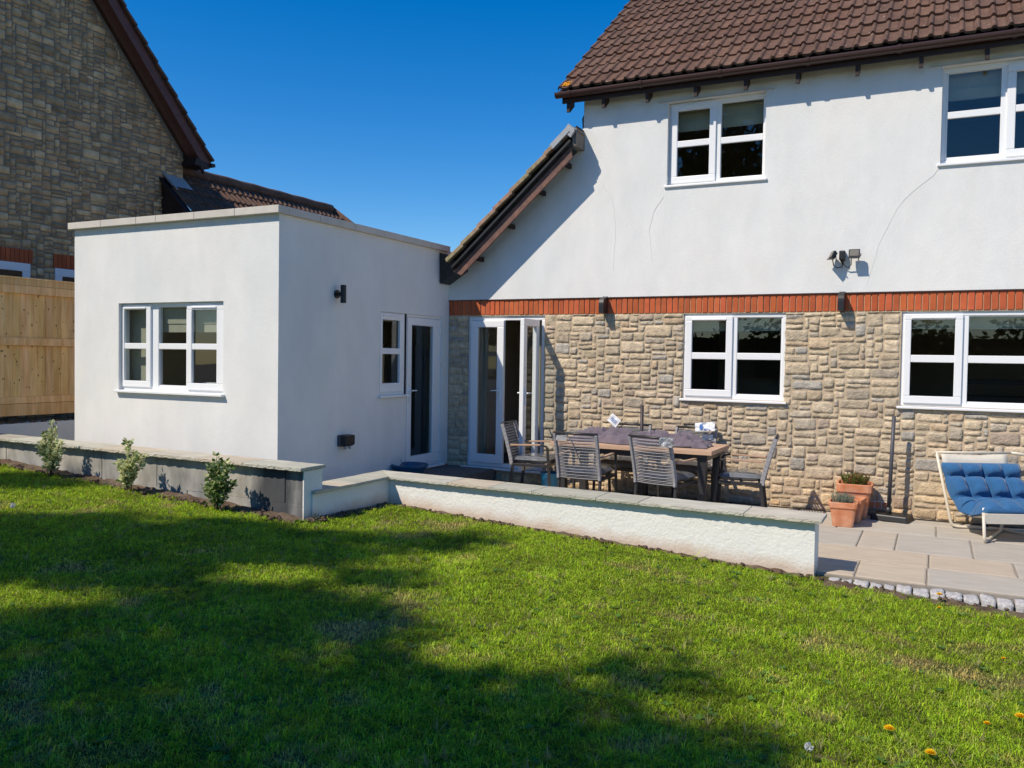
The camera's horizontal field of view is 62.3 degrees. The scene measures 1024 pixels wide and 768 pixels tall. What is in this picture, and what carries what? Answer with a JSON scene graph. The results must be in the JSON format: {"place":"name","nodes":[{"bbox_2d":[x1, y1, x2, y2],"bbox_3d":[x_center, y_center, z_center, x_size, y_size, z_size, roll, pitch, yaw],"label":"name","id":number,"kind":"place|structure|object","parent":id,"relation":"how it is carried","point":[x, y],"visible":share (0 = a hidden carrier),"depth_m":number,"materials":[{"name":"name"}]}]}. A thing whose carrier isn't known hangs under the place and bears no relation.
{"place":"outdoors","nodes":[
{"label":"outdoors","id":0,"kind":"place"},
{"bbox_2d":[124,0,629,251],"label":"sky","id":1,"kind":"structure","parent":0,"point":[411,118],"materials":[{"name":"blue"}]},
{"bbox_2d":[423,448,530,480],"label":"path","id":2,"kind":"structure","parent":0,"point":[467,472],"depth_m":11.67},
{"bbox_2d":[68,205,451,480],"bbox_3d":[-2.511,-0.300,12.731,3.394,3.422,6.658,2,2,27],"label":"house extension","id":3,"kind":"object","parent":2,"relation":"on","point":[243,332],"visible":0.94,"depth_m":9.99,"materials":[{"name":"white plaster"},{"name":"black plastic"},{"name":"pale concrete"}]},
{"bbox_2d":[113,301,224,396],"bbox_3d":[-3.962,-0.414,9.843,1.760,1.067,0.180,2,2,27],"label":"window","id":4,"kind":"structure","parent":3,"relation":"in","point":[154,345],"depth_m":9.96,"materials":[{"name":"white plastic"}]},
{"bbox_2d":[334,285,345,302],"bbox_3d":[-1.999,-1.052,9.900,0.134,0.210,0.100,2,2,27],"label":"wall light","id":5,"kind":"object","parent":3,"relation":"attached to","point":[341,294],"visible":1,"depth_m":9.86,"materials":[{"name":"black plastic"}]},
{"bbox_2d":[337,434,354,449],"bbox_3d":[-1.974,0.690,10.071,0.120,0.172,0.190,2,2,27],"label":"outdoor socket","id":6,"kind":"object","parent":3,"relation":"attached to","point":[345,440],"visible":1,"depth_m":10.01,"materials":[{"name":"grey plastic"}]},
{"bbox_2d":[378,311,409,397],"bbox_3d":[-1.564,-0.378,11.011,0.145,1.100,0.660,2,2,27],"label":"window","id":7,"kind":"structure","parent":3,"relation":"in","point":[390,390],"depth_m":11.07,"materials":[{"name":"white plastic"}]},
{"bbox_2d":[0,464,1023,767],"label":"lawn","id":8,"kind":"structure","parent":0,"point":[344,719],"depth_m":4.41,"materials":[{"name":"green plant"}]},
{"bbox_2d":[0,419,74,439],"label":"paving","id":9,"kind":"structure","parent":8,"relation":"on","point":[65,430],"depth_m":12.07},
{"bbox_2d":[0,275,74,416],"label":"fence","id":10,"kind":"object","parent":9,"relation":"on","point":[37,346],"visible":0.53,"depth_m":12.02,"materials":[{"name":"brown wood"}]},
{"bbox_2d":[0,418,74,424],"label":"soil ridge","id":11,"kind":"structure","parent":9,"relation":"on","point":[43,420],"depth_m":12.02,"materials":[{"name":"brown soil"}]},
{"bbox_2d":[35,419,65,475],"bbox_3d":[-5.007,0.695,9.200,0.397,0.621,0.241,2,2,27],"label":"variegated shrub","id":12,"kind":"object","parent":8,"relation":"on","point":[51,463],"visible":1,"depth_m":9.19,"materials":[{"name":"green plant"}]},
{"bbox_2d":[112,437,149,490],"bbox_3d":[-3.881,0.818,8.580,0.475,0.553,0.246,2,2,27],"label":"variegated shrub","id":13,"kind":"object","parent":8,"relation":"on","point":[128,475],"visible":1,"depth_m":8.57,"materials":[{"name":"green plant"}]},
{"bbox_2d":[0,433,325,519],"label":"raised wall","id":14,"kind":"structure","parent":8,"relation":"on","point":[284,486],"depth_m":8.62,"materials":[{"name":"white paint"}]},
{"bbox_2d":[0,0,353,422],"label":"neighbour house","id":15,"kind":"structure","parent":8,"relation":"on","point":[96,123],"depth_m":14.30,"materials":[{"name":"grey stone"}]},
{"bbox_2d":[0,261,29,277],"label":"window","id":16,"kind":"structure","parent":15,"relation":"in","point":[7,268],"depth_m":13.29,"materials":[{"name":"white plastic"}]},
{"bbox_2d":[54,268,74,281],"bbox_3d":[-7.297,-1.314,14.367,0.030,1.205,1.000,2,2,27],"label":"window","id":17,"kind":"structure","parent":15,"relation":"in","point":[68,275],"depth_m":14.06,"materials":[{"name":"white plastic"}]},
{"bbox_2d":[200,451,237,509],"bbox_3d":[-2.745,0.910,7.965,0.467,0.554,0.290,2,2,27],"label":"variegated shrub","id":18,"kind":"object","parent":8,"relation":"on","point":[217,488],"visible":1,"depth_m":7.94,"materials":[{"name":"green plant"}]},
{"bbox_2d":[0,459,1023,618],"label":"soil","id":19,"kind":"structure","parent":8,"relation":"on","point":[272,515],"depth_m":7.99,"materials":[{"name":"brown soil"}]},
{"bbox_2d":[311,470,826,576],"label":"wall","id":20,"kind":"structure","parent":8,"relation":"on","point":[786,540],"depth_m":7.82,"materials":[{"name":"white painted plaster"},{"name":"stone"}]},
{"bbox_2d":[804,742,813,761],"bbox_3d":[1.234,1.534,3.521,0.038,0.089,0.037,2,2,27],"label":"seed head","id":21,"kind":"object","parent":8,"relation":"on","point":[807,747],"visible":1,"depth_m":3.52},
{"bbox_2d":[883,724,894,734],"bbox_3d":[1.707,1.573,3.830,0.050,0.061,0.050,2,2,27],"label":"dandelion","id":22,"kind":"object","parent":8,"relation":"on","point":[888,727],"visible":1,"depth_m":3.83,"materials":[{"name":"yellow plant"}]},
{"bbox_2d":[829,577,1023,612],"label":"sett edging","id":23,"kind":"object","parent":8,"relation":"on","point":[1003,603],"visible":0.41,"depth_m":6.48,"materials":[{"name":"stone"}]},
{"bbox_2d":[925,749,935,760],"bbox_3d":[1.787,1.587,3.615,0.046,0.055,0.045,2,2,27],"label":"dandelion","id":24,"kind":"object","parent":8,"relation":"on","point":[930,751],"visible":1,"depth_m":3.61,"materials":[{"name":"yellow plant"}]},
{"bbox_2d":[1014,712,1023,721],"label":"dandelion","id":25,"kind":"object","parent":8,"relation":"on","point":[1019,715],"visible":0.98,"depth_m":4.08,"materials":[{"name":"yellow plant"}]},
{"bbox_2d":[540,471,556,486],"bbox_3d":[0.489,1.272,10.847,0.264,0.285,0.264,2,2,27],"label":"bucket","id":26,"kind":"object","parent":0,"point":[553,477],"visible":0.48,"depth_m":10.75,"materials":[{"name":"blue plastic"}]},
{"bbox_2d":[530,484,1023,603],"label":"patio","id":27,"kind":"structure","parent":0,"point":[928,555],"depth_m":7.64,"materials":[{"name":"stone"}]},
{"bbox_2d":[391,459,428,473],"bbox_3d":[-1.339,1.179,11.078,0.490,0.400,0.490,2,2,27],"label":"planter bowl","id":28,"kind":"object","parent":27,"relation":"on","point":[416,467],"visible":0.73,"depth_m":10.93,"materials":[{"name":"plastic"}]},
{"bbox_2d":[501,420,555,485],"bbox_3d":[0.256,0.949,10.916,0.686,0.923,0.578,1,2,19],"label":"garden chair","id":29,"kind":"object","parent":27,"relation":"on","point":[537,459],"visible":0.84,"depth_m":10.74,"materials":[{"name":"grey wood"}]},
{"bbox_2d":[553,431,616,492],"bbox_3d":[0.843,0.993,9.738,0.578,0.923,0.686,2,2,27],"label":"garden chair","id":30,"kind":"object","parent":27,"relation":"on","point":[598,472],"visible":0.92,"depth_m":9.54,"materials":[{"name":"grey metal"}]},
{"bbox_2d":[556,434,566,440],"bbox_3d":[0.555,0.600,9.507,0.130,0.071,0.023,2,2,27],"label":"plastic film","id":31,"kind":"object","parent":30,"relation":"attached to","point":[562,438],"visible":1,"depth_m":9.51,"materials":[{"name":"white plastic"}]},
{"bbox_2d":[566,434,579,460],"bbox_3d":[0.679,0.707,9.470,0.173,0.308,0.042,1,2,-3],"label":"packing strap","id":32,"kind":"object","parent":30,"relation":"on","point":[573,446],"visible":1,"depth_m":9.47,"materials":[{"name":"grey plastic"}]},
{"bbox_2d":[592,422,651,495],"bbox_3d":[1.401,0.973,10.683,0.578,0.923,0.686,2,2,27],"label":"garden chair","id":33,"kind":"object","parent":27,"relation":"on","point":[624,463],"visible":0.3,"depth_m":10.55,"materials":[{"name":"grey metal"}]},
{"bbox_2d":[607,413,620,426],"bbox_3d":[1.315,0.469,10.928,0.192,0.187,0.021,2,2,27],"label":"paper tag","id":34,"kind":"object","parent":33,"relation":"attached to","point":[613,420],"visible":0.98,"depth_m":10.93,"materials":[{"name":"white paper"}]},
{"bbox_2d":[551,438,729,502],"bbox_3d":[1.512,1.077,10.062,1.920,0.752,0.900,2,2,27],"label":"patio table","id":35,"kind":"object","parent":27,"relation":"on","point":[714,452],"visible":0.49,"depth_m":9.65,"materials":[{"name":"brown wood"}]},
{"bbox_2d":[570,405,714,495],"bbox_3d":[1.500,0.853,10.009,1.709,1.203,0.636,2,2,27],"label":"folded parasol","id":36,"kind":"object","parent":27,"relation":"on","point":[617,435],"visible":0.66,"depth_m":9.87,"materials":[{"name":"grey fabric"}]},
{"bbox_2d":[628,434,697,498],"bbox_3d":[1.690,1.016,9.375,0.578,0.923,0.686,2,2,42],"label":"garden chair","id":37,"kind":"object","parent":27,"relation":"on","point":[667,477],"visible":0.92,"depth_m":9.21,"materials":[{"name":"grey wood"}]},
{"bbox_2d":[659,437,673,447],"bbox_3d":[1.625,0.615,8.898,0.151,0.104,0.048,2,2,40],"label":"plastic film","id":38,"kind":"object","parent":37,"relation":"attached to","point":[665,442],"visible":1,"depth_m":8.90,"materials":[{"name":"plastic"}]},
{"bbox_2d":[660,425,717,497],"bbox_3d":[2.146,0.996,10.310,0.578,0.923,0.686,2,2,29],"label":"garden chair","id":39,"kind":"object","parent":27,"relation":"on","point":[690,466],"visible":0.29,"depth_m":10.34,"materials":[{"name":"grey metal"}]},
{"bbox_2d":[695,422,714,431],"bbox_3d":[2.371,0.526,10.403,0.250,0.133,0.049,2,2,27],"label":"paper tag","id":40,"kind":"object","parent":39,"relation":"attached to","point":[704,426],"visible":1,"depth_m":10.40,"materials":[{"name":"white paper"}]},
{"bbox_2d":[702,434,712,439],"bbox_3d":[2.417,0.655,10.458,0.130,0.072,0.037,2,2,27],"label":"plastic film","id":41,"kind":"object","parent":39,"relation":"hanging from","point":[707,437],"visible":0.97,"depth_m":10.46,"materials":[{"name":"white plastic"}]},
{"bbox_2d":[440,0,1023,527],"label":"house","id":42,"kind":"structure","parent":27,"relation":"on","point":[704,192],"depth_m":10.36,"materials":[{"name":"paint"}]},
{"bbox_2d":[469,320,505,463],"bbox_3d":[-0.362,0.109,11.953,0.525,2.007,0.118,2,2,27],"label":"door leaf","id":43,"kind":"structure","parent":42,"relation":"in","point":[474,456],"depth_m":11.95,"materials":[{"name":"white plastic"}]},
{"bbox_2d":[517,318,539,470],"bbox_3d":[0.234,0.136,11.362,0.177,2.007,0.526,2,2,27],"label":"door leaf","id":44,"kind":"structure","parent":42,"relation":"in","point":[525,322],"depth_m":11.20,"materials":[{"name":"white plastic"}]},
{"bbox_2d":[598,296,607,313],"bbox_3d":[1.194,-1.037,11.075,0.068,0.225,0.165,2,2,27],"label":"wall light","id":45,"kind":"object","parent":42,"relation":"attached to","point":[603,305],"visible":1,"depth_m":11.02,"materials":[{"name":"black metal"}]},
{"bbox_2d":[664,93,766,187],"bbox_3d":[2.557,-3.035,10.547,1.308,1.125,0.264,2,2,27],"label":"window","id":46,"kind":"structure","parent":42,"relation":"in","point":[714,115],"depth_m":10.54,"materials":[{"name":"white plastic"}]},
{"bbox_2d":[679,313,786,403],"bbox_3d":[2.748,-0.349,10.484,1.345,1.145,0.219,2,2,27],"label":"window","id":47,"kind":"structure","parent":42,"relation":"in","point":[731,323],"depth_m":10.45,"materials":[{"name":"white plastic"}]},
{"bbox_2d":[837,292,845,310],"bbox_3d":[3.804,-0.959,9.769,0.068,0.225,0.165,2,2,27],"label":"wall light","id":48,"kind":"object","parent":42,"relation":"attached to","point":[841,300],"visible":1,"depth_m":9.70,"materials":[{"name":"black plastic"}]},
{"bbox_2d":[827,249,860,267],"bbox_3d":[3.815,-1.440,9.729,0.374,0.204,0.195,2,2,27],"label":"floodlight","id":49,"kind":"object","parent":42,"relation":"attached to","point":[854,253],"visible":1,"depth_m":9.71,"materials":[{"name":"black plastic"}]},
{"bbox_2d":[896,310,1023,412],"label":"window","id":50,"kind":"structure","parent":42,"relation":"in","point":[961,321],"depth_m":9.34,"materials":[{"name":"white plastic"}]},
{"bbox_2d":[937,59,1023,166],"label":"window","id":51,"kind":"structure","parent":42,"relation":"in","point":[1005,79],"depth_m":9.27,"materials":[{"name":"white plastic"}]},
{"bbox_2d":[713,433,778,507],"bbox_3d":[2.647,1.025,9.580,0.686,0.923,0.578,1,2,20],"label":"garden chair","id":52,"kind":"object","parent":27,"relation":"on","point":[740,476],"visible":0.95,"depth_m":9.40,"materials":[{"name":"grey wood"}]},
{"bbox_2d":[567,487,1023,528],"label":"drain channel","id":53,"kind":"object","parent":27,"relation":"on","point":[816,510],"visible":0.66,"depth_m":10.04,"materials":[{"name":"black plastic"}]},
{"bbox_2d":[829,491,857,527],"bbox_3d":[3.543,1.328,9.050,0.294,0.373,0.294,2,2,23],"label":"terracotta pot","id":54,"kind":"object","parent":27,"relation":"on","point":[844,507],"visible":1,"depth_m":8.95,"materials":[{"name":"ceramic"}]},
{"bbox_2d":[835,496,866,523],"bbox_3d":[3.716,1.377,9.299,0.294,0.265,0.294,2,2,33],"label":"terracotta pot","id":55,"kind":"object","parent":27,"relation":"on","point":[861,504],"visible":0.41,"depth_m":9.17,"materials":[{"name":"ceramic"}]},
{"bbox_2d":[836,471,873,518],"bbox_3d":[3.880,1.240,9.584,0.386,0.527,0.386,2,2,24],"label":"terracotta pot","id":56,"kind":"object","parent":27,"relation":"on","point":[851,483],"visible":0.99,"depth_m":9.45,"materials":[{"name":"ceramic"}]},
{"bbox_2d":[870,416,913,523],"bbox_3d":[4.236,0.934,9.401,0.395,1.161,0.296,2,2,39],"label":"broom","id":57,"kind":"object","parent":27,"relation":"on","point":[887,515],"visible":1,"depth_m":9.40,"materials":[{"name":"metal"}]},
{"bbox_2d":[934,451,1023,542],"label":"lounge chair","id":58,"kind":"object","parent":27,"relation":"on","point":[988,489],"visible":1,"depth_m":8.78,"materials":[{"name":"blue fabric"}]}
]}

